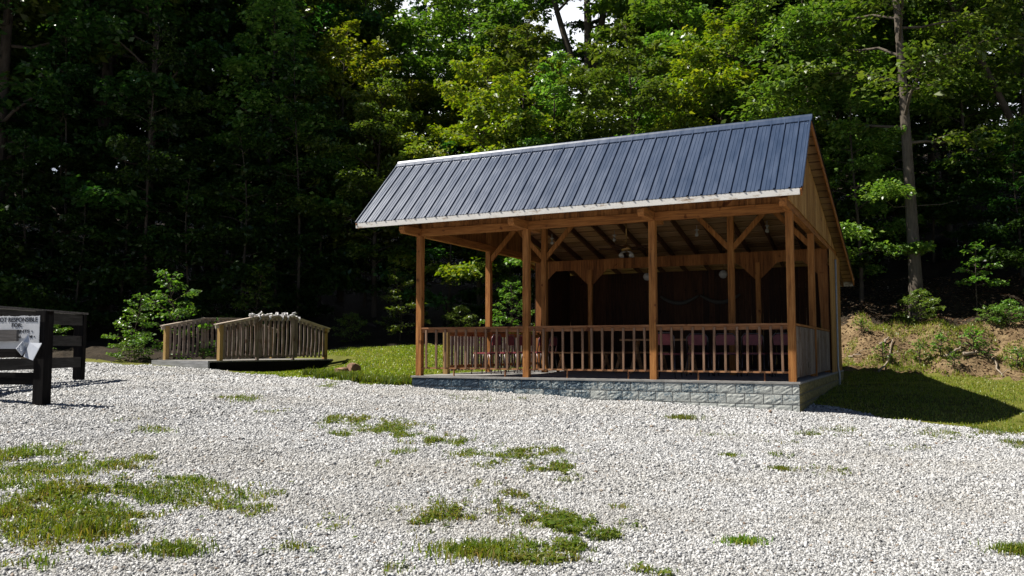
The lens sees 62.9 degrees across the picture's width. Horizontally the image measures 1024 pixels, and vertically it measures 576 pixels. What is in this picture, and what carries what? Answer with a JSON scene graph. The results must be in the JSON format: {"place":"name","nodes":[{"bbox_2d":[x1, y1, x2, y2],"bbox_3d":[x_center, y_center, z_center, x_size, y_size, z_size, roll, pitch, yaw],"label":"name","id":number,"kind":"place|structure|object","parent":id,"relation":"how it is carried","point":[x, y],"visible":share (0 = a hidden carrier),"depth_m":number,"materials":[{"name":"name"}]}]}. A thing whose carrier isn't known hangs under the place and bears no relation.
{"place":"outdoors","nodes":[
{"label":"outdoors","id":0,"kind":"place"},
{"bbox_2d":[0,357,1023,575],"bbox_3d":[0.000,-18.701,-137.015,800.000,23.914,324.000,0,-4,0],"label":"gravel lot","id":1,"kind":"structure","parent":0,"point":[63,552],"depth_m":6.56,"materials":[{"name":"grey gravel"}]},
{"bbox_2d":[0,311,53,405],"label":"plank fence","id":2,"kind":"object","parent":1,"relation":"on","point":[39,378],"visible":0.68,"depth_m":11.33,"materials":[{"name":"black wood"}]},
{"bbox_2d":[0,316,39,348],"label":"warning sign","id":3,"kind":"object","parent":2,"relation":"attached to","point":[25,325],"visible":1,"depth_m":11.36,"materials":[{"name":"white metal"}]},
{"bbox_2d":[16,333,41,359],"bbox_3d":[-6.392,0.779,11.109,0.271,0.366,0.194,0,-4,0],"label":"bent sheet","id":4,"kind":"object","parent":3,"relation":"hanging from","point":[28,347],"visible":1,"depth_m":11.12,"materials":[{"name":"paper"}]},
{"bbox_2d":[0,306,88,379],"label":"plank fence","id":5,"kind":"object","parent":1,"relation":"on","point":[77,341],"visible":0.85,"depth_m":15.37,"materials":[{"name":"black wood"}]},
{"bbox_2d":[9,514,149,544],"bbox_3d":[-2.913,1.591,5.603,0.929,0.147,0.596,0,-4,0],"label":"grass tuft","id":6,"kind":"object","parent":1,"relation":"on","point":[89,527],"visible":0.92,"depth_m":5.55,"materials":[{"name":"green plant"}]},
{"bbox_2d":[126,537,218,561],"bbox_3d":[-2.155,1.617,5.194,0.616,0.084,0.367,0,-4,0],"label":"grass tuft","id":7,"kind":"object","parent":1,"relation":"on","point":[181,552],"visible":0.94,"depth_m":5.19,"materials":[{"name":"green plant"}]},
{"bbox_2d":[394,534,554,567],"bbox_3d":[-0.239,1.683,5.440,1.055,0.094,0.686,-1,-4,8],"label":"grass tuft","id":8,"kind":"object","parent":1,"relation":"on","point":[458,551],"visible":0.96,"depth_m":5.40,"materials":[{"name":"green plant"}]},
{"bbox_2d":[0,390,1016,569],"bbox_3d":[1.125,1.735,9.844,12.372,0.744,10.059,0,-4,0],"label":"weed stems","id":9,"kind":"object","parent":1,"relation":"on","point":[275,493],"visible":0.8,"depth_m":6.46,"materials":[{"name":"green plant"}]},
{"bbox_2d":[0,381,1023,575],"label":"weedy grass","id":10,"kind":"structure","parent":1,"relation":"on","point":[81,507],"depth_m":6.57,"materials":[{"name":"green plant"}]},
{"bbox_2d":[713,533,772,547],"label":"grass tuft","id":11,"kind":"object","parent":1,"relation":"on","point":[744,539],"visible":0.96,"depth_m":5.93,"materials":[{"name":"green plant"}]},
{"bbox_2d":[970,537,1023,557],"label":"grass tuft","id":12,"kind":"object","parent":1,"relation":"on","point":[1015,547],"visible":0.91,"depth_m":5.89,"materials":[{"name":"green plant"}]},
{"bbox_2d":[0,143,1023,371],"bbox_3d":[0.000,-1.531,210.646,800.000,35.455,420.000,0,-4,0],"label":"forest floor","id":13,"kind":"structure","parent":0,"point":[97,344],"depth_m":29.72,"materials":[{"name":"green plant"}]},
{"bbox_2d":[0,0,72,91],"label":"forest tree","id":14,"kind":"object","parent":13,"relation":"on","point":[29,17],"visible":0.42,"depth_m":32.55,"materials":[{"name":"green plant"}]},
{"bbox_2d":[0,86,76,294],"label":"understory tree","id":15,"kind":"object","parent":13,"relation":"on","point":[17,125],"visible":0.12,"depth_m":32.28,"materials":[{"name":"green plant"}]},
{"bbox_2d":[0,131,98,327],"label":"understory tree","id":16,"kind":"object","parent":13,"relation":"on","point":[7,213],"visible":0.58,"depth_m":29.17,"materials":[{"name":"green plant"}]},
{"bbox_2d":[0,0,106,265],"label":"forest tree","id":17,"kind":"object","parent":13,"relation":"on","point":[13,157],"visible":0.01,"depth_m":36.25,"materials":[{"name":"green plant"}]},
{"bbox_2d":[0,0,119,302],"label":"forest tree","id":18,"kind":"object","parent":13,"relation":"on","point":[46,83],"visible":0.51,"depth_m":31.56,"materials":[{"name":"green plant"}]},
{"bbox_2d":[1,9,126,326],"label":"slender tree","id":19,"kind":"object","parent":13,"relation":"on","point":[39,55],"visible":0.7,"depth_m":30.84,"materials":[{"name":"green plant"}]},
{"bbox_2d":[0,92,139,303],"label":"understory tree","id":20,"kind":"object","parent":13,"relation":"on","point":[9,255],"visible":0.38,"depth_m":30.47,"materials":[{"name":"green plant"}]},
{"bbox_2d":[17,182,136,335],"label":"understory tree","id":21,"kind":"object","parent":13,"relation":"on","point":[42,297],"visible":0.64,"depth_m":28.67,"materials":[{"name":"green plant"}]},
{"bbox_2d":[9,60,191,279],"bbox_3d":[-16.985,-3.995,33.764,6.411,11.100,7.820,-2,-5,31],"label":"understory tree","id":22,"kind":"object","parent":13,"relation":"on","point":[125,122],"visible":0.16,"depth_m":33.93,"materials":[{"name":"green plant"}]},
{"bbox_2d":[24,146,195,335],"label":"understory tree","id":23,"kind":"object","parent":13,"relation":"on","point":[137,272],"visible":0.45,"depth_m":29.37,"materials":[{"name":"green plant"}]},
{"bbox_2d":[0,0,227,311],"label":"forest tree","id":24,"kind":"object","parent":13,"relation":"on","point":[29,39],"visible":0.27,"depth_m":34.17,"materials":[{"name":"green plant"}]},
{"bbox_2d":[8,0,226,253],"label":"forest tree","id":25,"kind":"object","parent":13,"relation":"on","point":[143,58],"visible":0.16,"depth_m":36.69,"materials":[{"name":"green plant"}]},
{"bbox_2d":[112,336,144,361],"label":"shrub","id":26,"kind":"object","parent":13,"relation":"on","point":[121,345],"visible":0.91,"depth_m":23.57,"materials":[{"name":"green plant"}]},
{"bbox_2d":[100,292,162,361],"bbox_3d":[-10.791,1.299,23.877,1.548,2.332,1.871,0,-4,5],"label":"bush","id":27,"kind":"object","parent":13,"relation":"on","point":[134,330],"visible":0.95,"depth_m":23.70,"materials":[{"name":"green plant"}]},
{"bbox_2d":[54,1,236,261],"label":"forest tree","id":28,"kind":"object","parent":13,"relation":"on","point":[126,68],"visible":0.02,"depth_m":37.81,"materials":[{"name":"green plant"}]},
{"bbox_2d":[45,83,252,319],"bbox_3d":[-13.992,-3.185,32.113,7.332,10.406,6.010,0,-4,2],"label":"understory tree","id":29,"kind":"object","parent":13,"relation":"on","point":[108,290],"visible":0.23,"depth_m":30.96,"materials":[{"name":"green plant"}]},
{"bbox_2d":[88,17,215,338],"bbox_3d":[-12.413,-3.791,29.443,4.203,12.264,4.688,-3,-5,33],"label":"slender tree","id":30,"kind":"object","parent":13,"relation":"on","point":[167,55],"visible":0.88,"depth_m":29.44,"materials":[{"name":"green plant"}]},
{"bbox_2d":[32,0,273,320],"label":"forest tree","id":31,"kind":"object","parent":13,"relation":"on","point":[97,22],"visible":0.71,"depth_m":31.16,"materials":[{"name":"green plant"}]},
{"bbox_2d":[123,268,217,359],"bbox_3d":[-9.629,1.111,24.457,2.696,3.360,2.232,-2,-5,29],"label":"bush","id":32,"kind":"object","parent":13,"relation":"on","point":[168,314],"visible":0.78,"depth_m":24.22,"materials":[{"name":"green plant"}]},
{"bbox_2d":[112,159,265,339],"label":"understory tree","id":33,"kind":"object","parent":13,"relation":"on","point":[204,234],"visible":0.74,"depth_m":29.15,"materials":[{"name":"green plant"}]},
{"bbox_2d":[117,2,266,277],"bbox_3d":[-14.679,-7.598,39.786,7.485,15.214,6.577,4,-5,-42],"label":"forest tree","id":34,"kind":"object","parent":13,"relation":"on","point":[197,270],"visible":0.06,"depth_m":39.27,"materials":[{"name":"green plant"}]},
{"bbox_2d":[134,0,304,283],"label":"forest tree","id":35,"kind":"object","parent":13,"relation":"on","point":[238,25],"visible":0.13,"depth_m":37.00,"materials":[{"name":"green plant"}]},
{"bbox_2d":[149,126,319,321],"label":"understory tree","id":36,"kind":"object","parent":13,"relation":"on","point":[212,257],"visible":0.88,"depth_m":29.92,"materials":[{"name":"green plant"}]},
{"bbox_2d":[218,270,284,341],"bbox_3d":[-8.742,0.931,28.485,2.049,3.086,2.476,-2,-4,22],"label":"bush","id":37,"kind":"object","parent":13,"relation":"on","point":[249,289],"visible":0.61,"depth_m":28.23,"materials":[{"name":"green plant"}]},
{"bbox_2d":[170,0,367,314],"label":"woodland tree","id":38,"kind":"object","parent":13,"relation":"on","point":[233,65],"visible":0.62,"depth_m":32.51,"materials":[{"name":"green plant"}]},
{"bbox_2d":[217,173,339,328],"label":"understory tree","id":39,"kind":"object","parent":13,"relation":"on","point":[309,291],"visible":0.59,"depth_m":30.84,"materials":[{"name":"green plant"}]},
{"bbox_2d":[211,74,347,295],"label":"understory tree","id":40,"kind":"object","parent":13,"relation":"on","point":[237,159],"visible":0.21,"depth_m":32.85,"materials":[{"name":"green plant"}]},
{"bbox_2d":[197,0,393,235],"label":"woodland tree","id":41,"kind":"object","parent":13,"relation":"on","point":[327,35],"visible":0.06,"depth_m":38.84,"materials":[{"name":"green plant"}]},
{"bbox_2d":[203,0,392,286],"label":"forest tree","id":42,"kind":"object","parent":13,"relation":"on","point":[366,18],"visible":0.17,"depth_m":37.88,"materials":[{"name":"green plant"}]},
{"bbox_2d":[242,26,360,328],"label":"slender tree","id":43,"kind":"object","parent":13,"relation":"on","point":[312,162],"visible":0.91,"depth_m":31.25,"materials":[{"name":"green plant"}]},
{"bbox_2d":[246,126,371,306],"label":"understory tree","id":44,"kind":"object","parent":13,"relation":"on","point":[328,276],"visible":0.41,"depth_m":32.02,"materials":[{"name":"green plant"}]},
{"bbox_2d":[206,19,416,301],"bbox_3d":[-7.562,-5.206,35.717,8.077,12.787,8.514,-1,-4,16],"label":"woodland tree","id":45,"kind":"object","parent":13,"relation":"on","point":[321,58],"visible":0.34,"depth_m":34.38,"materials":[{"name":"green plant"}]},
{"bbox_2d":[331,312,370,342],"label":"shrub","id":46,"kind":"object","parent":13,"relation":"on","point":[354,316],"visible":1,"depth_m":29.08,"materials":[{"name":"green plant"}]},
{"bbox_2d":[265,0,440,261],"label":"woodland tree","id":47,"kind":"object","parent":13,"relation":"on","point":[389,8],"visible":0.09,"depth_m":40.36,"materials":[{"name":"green plant"}]},
{"bbox_2d":[305,156,410,306],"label":"understory tree","id":48,"kind":"object","parent":13,"relation":"on","point":[367,285],"visible":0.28,"depth_m":33.18,"materials":[{"name":"green plant"}]},
{"bbox_2d":[287,67,437,316],"bbox_3d":[-5.471,-3.693,32.267,5.908,10.470,6.056,1,-4,-9],"label":"woodland tree","id":49,"kind":"object","parent":13,"relation":"on","point":[371,124],"visible":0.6,"depth_m":31.77,"materials":[{"name":"green plant"}]},
{"bbox_2d":[341,105,437,290],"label":"understory tree","id":50,"kind":"object","parent":13,"relation":"on","point":[388,264],"visible":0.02,"depth_m":34.69,"materials":[{"name":"green plant"}]},
{"bbox_2d":[319,54,467,289],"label":"woodland tree","id":51,"kind":"object","parent":13,"relation":"on","point":[423,90],"visible":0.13,"depth_m":36.56,"materials":[{"name":"green plant"}]},
{"bbox_2d":[372,266,430,340],"bbox_3d":[-3.797,0.728,29.273,2.049,3.086,2.476,-1,-4,7],"label":"bush","id":52,"kind":"object","parent":13,"relation":"on","point":[409,302],"visible":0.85,"depth_m":29.20,"materials":[{"name":"green plant"}]},
{"bbox_2d":[364,55,473,160],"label":"woodland tree","id":53,"kind":"object","parent":13,"relation":"on","point":[425,112],"visible":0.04,"depth_m":39.77,"materials":[{"name":"green plant"}]},
{"bbox_2d":[383,0,454,135],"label":"forest tree","id":54,"kind":"object","parent":13,"relation":"on","point":[420,8],"visible":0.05,"depth_m":47.90,"materials":[{"name":"green plant"}]},
{"bbox_2d":[367,140,500,324],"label":"understory tree","id":55,"kind":"object","parent":13,"relation":"on","point":[434,254],"visible":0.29,"depth_m":30.93,"materials":[{"name":"green plant"}]},
{"bbox_2d":[442,304,481,337],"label":"shrub","id":56,"kind":"object","parent":13,"relation":"on","point":[460,309],"visible":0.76,"depth_m":29.39,"materials":[{"name":"green plant"}]},
{"bbox_2d":[385,44,558,322],"bbox_3d":[-0.833,-3.702,31.985,7.068,11.189,7.450,3,-5,-39],"label":"woodland tree","id":57,"kind":"object","parent":13,"relation":"on","point":[474,105],"visible":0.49,"depth_m":30.72,"materials":[{"name":"green plant"}]},
{"bbox_2d":[379,0,574,263],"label":"woodland tree","id":58,"kind":"object","parent":13,"relation":"on","point":[439,22],"visible":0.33,"depth_m":38.27,"materials":[{"name":"green plant"}]},
{"bbox_2d":[463,251,534,325],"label":"understory tree","id":59,"kind":"object","parent":13,"relation":"on","point":[475,309],"visible":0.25,"depth_m":30.30,"materials":[{"name":"green plant"}]},
{"bbox_2d":[423,9,591,306],"bbox_3d":[-0.222,-5.056,34.632,7.481,12.933,7.298,1,-4,-7],"label":"woodland tree","id":60,"kind":"object","parent":13,"relation":"on","point":[523,54],"visible":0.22,"depth_m":33.85,"materials":[{"name":"green plant"}]},
{"bbox_2d":[434,31,581,151],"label":"woodland tree","id":61,"kind":"object","parent":13,"relation":"on","point":[474,88],"visible":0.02,"depth_m":38.74,"materials":[{"name":"green plant"}]},
{"bbox_2d":[426,0,608,152],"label":"woodland tree","id":62,"kind":"object","parent":13,"relation":"on","point":[557,45],"visible":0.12,"depth_m":42.59,"materials":[{"name":"green plant"}]},
{"bbox_2d":[477,50,589,294],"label":"woodland tree","id":63,"kind":"object","parent":13,"relation":"on","point":[554,106],"visible":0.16,"depth_m":30.72,"materials":[{"name":"green plant"}]},
{"bbox_2d":[541,0,640,138],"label":"forked tree","id":64,"kind":"object","parent":13,"relation":"on","point":[586,26],"visible":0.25,"depth_m":40.97,"materials":[{"name":"green plant"}]},
{"bbox_2d":[550,13,695,143],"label":"woodland tree","id":65,"kind":"object","parent":13,"relation":"on","point":[613,56],"visible":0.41,"depth_m":30.09,"materials":[{"name":"green plant"}]},
{"bbox_2d":[578,0,728,133],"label":"woodland tree","id":66,"kind":"object","parent":13,"relation":"on","point":[602,33],"visible":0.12,"depth_m":39.06,"materials":[{"name":"green plant"}]},
{"bbox_2d":[577,0,760,124],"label":"forest tree","id":67,"kind":"object","parent":13,"relation":"on","point":[604,5],"visible":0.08,"depth_m":39.47,"materials":[{"name":"green plant"}]},
{"bbox_2d":[596,0,757,135],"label":"woodland tree","id":68,"kind":"object","parent":13,"relation":"on","point":[667,33],"visible":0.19,"depth_m":34.37,"materials":[{"name":"green plant"}]},
{"bbox_2d":[623,0,797,122],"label":"tall trunk tree","id":69,"kind":"object","parent":13,"relation":"on","point":[641,12],"visible":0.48,"depth_m":34.57,"materials":[{"name":"green plant"}]},
{"bbox_2d":[645,7,819,132],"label":"woodland tree","id":70,"kind":"object","parent":13,"relation":"on","point":[685,70],"visible":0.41,"depth_m":29.13,"materials":[{"name":"green plant"}]},
{"bbox_2d":[658,0,901,177],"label":"woodland tree","id":71,"kind":"object","parent":13,"relation":"on","point":[790,86],"visible":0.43,"depth_m":27.62,"materials":[{"name":"green plant"}]},
{"bbox_2d":[702,0,898,229],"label":"woodland tree","id":72,"kind":"object","parent":13,"relation":"on","point":[846,141],"visible":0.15,"depth_m":30.72,"materials":[{"name":"green plant"}]},
{"bbox_2d":[816,133,878,276],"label":"understory tree","id":73,"kind":"object","parent":13,"relation":"on","point":[843,215],"visible":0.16,"depth_m":27.21,"materials":[{"name":"green plant"}]},
{"bbox_2d":[784,11,949,219],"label":"understory tree","id":74,"kind":"object","parent":13,"relation":"on","point":[893,115],"visible":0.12,"depth_m":30.08,"materials":[{"name":"green plant"}]},
{"bbox_2d":[821,65,936,302],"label":"understory tree","id":75,"kind":"object","parent":13,"relation":"on","point":[856,231],"visible":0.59,"depth_m":26.45,"materials":[{"name":"green plant"}]},
{"bbox_2d":[762,0,1023,319],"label":"tree","id":76,"kind":"object","parent":13,"relation":"on","point":[963,22],"visible":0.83,"depth_m":25.70,"materials":[{"name":"green plant"}]},
{"bbox_2d":[837,87,951,254],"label":"understory tree","id":77,"kind":"object","parent":13,"relation":"on","point":[918,166],"visible":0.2,"depth_m":30.81,"materials":[{"name":"green plant"}]},
{"bbox_2d":[824,1,1001,217],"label":"forest tree","id":78,"kind":"object","parent":13,"relation":"on","point":[914,117],"visible":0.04,"depth_m":36.42,"materials":[{"name":"green plant"}]},
{"bbox_2d":[835,0,1023,237],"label":"woodland tree","id":79,"kind":"object","parent":13,"relation":"on","point":[881,35],"visible":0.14,"depth_m":33.32,"materials":[{"name":"green plant"}]},
{"bbox_2d":[863,104,996,261],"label":"understory tree","id":80,"kind":"object","parent":13,"relation":"on","point":[933,210],"visible":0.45,"depth_m":29.46,"materials":[{"name":"green plant"}]},
{"bbox_2d":[879,0,1023,257],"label":"understory tree","id":81,"kind":"object","parent":13,"relation":"on","point":[992,114],"visible":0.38,"depth_m":29.54,"materials":[{"name":"green plant"}]},
{"bbox_2d":[891,0,1023,150],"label":"leaning tree","id":82,"kind":"object","parent":13,"relation":"on","point":[1004,106],"visible":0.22,"depth_m":29.22,"materials":[{"name":"green plant"}]},
{"bbox_2d":[895,0,1023,214],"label":"woodland tree","id":83,"kind":"object","parent":13,"relation":"on","point":[964,94],"visible":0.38,"depth_m":29.89,"materials":[{"name":"green plant"}]},
{"bbox_2d":[935,127,1023,270],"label":"understory tree","id":84,"kind":"object","parent":13,"relation":"on","point":[978,181],"visible":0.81,"depth_m":27.56,"materials":[{"name":"green plant"}]},
{"bbox_2d":[952,239,1009,314],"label":"sapling","id":85,"kind":"object","parent":13,"relation":"on","point":[994,282],"visible":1,"depth_m":24.75,"materials":[{"name":"green plant"}]},
{"bbox_2d":[951,117,1023,276],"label":"understory tree","id":86,"kind":"object","parent":13,"relation":"on","point":[1018,159],"visible":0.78,"depth_m":26.84,"materials":[{"name":"green plant"}]},
{"bbox_2d":[984,192,1023,294],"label":"understory tree","id":87,"kind":"object","parent":13,"relation":"on","point":[1002,256],"visible":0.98,"depth_m":24.95,"materials":[{"name":"green plant"}]},
{"bbox_2d":[52,0,1018,170],"label":"sky","id":88,"kind":"structure","parent":0,"point":[570,12],"materials":[{"name":"white"}]},
{"bbox_2d":[85,343,1023,432],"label":"lawn","id":89,"kind":"structure","parent":0,"point":[338,360],"depth_m":16.15,"materials":[{"name":"green plant"}]},
{"bbox_2d":[151,316,332,371],"bbox_3d":[-7.620,1.586,24.105,2.450,1.535,4.450,-3,-5,33],"label":"footbridge","id":90,"kind":"object","parent":89,"relation":"on","point":[262,347],"visible":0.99,"depth_m":23.53,"materials":[{"name":"brown wood"}]},
{"bbox_2d":[302,367,412,385],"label":"edge weeds","id":91,"kind":"object","parent":89,"relation":"on","point":[394,379],"visible":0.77,"depth_m":17.92,"materials":[{"name":"green plant"}]},
{"bbox_2d":[239,344,522,385],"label":"lawn grass","id":92,"kind":"structure","parent":89,"relation":"on","point":[402,364],"depth_m":22.77,"materials":[{"name":"green plant"}]},
{"bbox_2d":[479,279,534,342],"bbox_3d":[-0.066,1.079,27.422,2.256,2.812,1.867,1,-4,-20],"label":"bush","id":93,"kind":"object","parent":89,"relation":"on","point":[508,284],"visible":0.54,"depth_m":27.59,"materials":[{"name":"green plant"}]},
{"bbox_2d":[355,114,854,411],"bbox_3d":[3.107,0.169,19.614,8.457,5.556,11.066,-2,-5,26],"label":"picnic shelter","id":94,"kind":"object","parent":89,"relation":"on","point":[733,189],"visible":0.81,"depth_m":16.28,"materials":[{"name":"wood"}]},
{"bbox_2d":[599,223,647,257],"bbox_3d":[2.576,-1.245,18.957,1.219,1.088,1.173,0,-4,0],"label":"ceiling fan","id":95,"kind":"object","parent":94,"relation":"hanging from","point":[626,247],"visible":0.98,"depth_m":18.82,"materials":[{"name":"brown wood"}]},
{"bbox_2d":[619,339,697,373],"bbox_3d":[3.248,1.476,18.063,1.700,0.750,0.715,-2,-5,26],"label":"picnic table","id":96,"kind":"object","parent":94,"relation":"on","point":[637,352],"visible":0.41,"depth_m":18.06,"materials":[{"name":"brown wood"}]},
{"bbox_2d":[686,333,713,375],"bbox_3d":[3.686,1.309,16.460,0.452,0.833,0.515,-2,-4,23],"label":"stacking chair","id":97,"kind":"object","parent":94,"relation":"on","point":[697,339],"visible":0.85,"depth_m":16.27,"materials":[{"name":"red plastic"}]},
{"bbox_2d":[714,333,740,376],"bbox_3d":[4.185,1.296,16.273,0.452,0.833,0.515,-2,-4,23],"label":"stacking chair","id":98,"kind":"object","parent":94,"relation":"on","point":[731,339],"visible":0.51,"depth_m":16.10,"materials":[{"name":"red fabric"}]},
{"bbox_2d":[741,333,769,376],"bbox_3d":[4.673,1.283,16.091,0.452,0.833,0.515,-2,-5,28],"label":"stacking chair","id":99,"kind":"object","parent":94,"relation":"on","point":[753,339],"visible":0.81,"depth_m":15.92,"materials":[{"name":"red plastic"}]},
{"bbox_2d":[814,370,1023,431],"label":"lawn grass","id":100,"kind":"structure","parent":89,"relation":"on","point":[956,393],"depth_m":16.19,"materials":[{"name":"green plant"}]},
{"bbox_2d":[740,310,1023,380],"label":"dirt bank","id":101,"kind":"structure","parent":0,"point":[990,364],"depth_m":23.43,"materials":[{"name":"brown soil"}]},
{"bbox_2d":[806,273,1023,378],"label":"fallen leaves","id":102,"kind":"object","parent":101,"relation":"on","point":[934,283],"depth_m":25.45,"materials":[{"name":"plant"}]},
{"bbox_2d":[892,288,945,322],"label":"shrub","id":103,"kind":"object","parent":101,"relation":"on","point":[917,292],"visible":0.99,"depth_m":24.58,"materials":[{"name":"green plant"}]},
{"bbox_2d":[988,299,1023,327],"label":"shrub","id":104,"kind":"object","parent":101,"relation":"on","point":[1007,303],"visible":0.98,"depth_m":23.59,"materials":[{"name":"green plant"}]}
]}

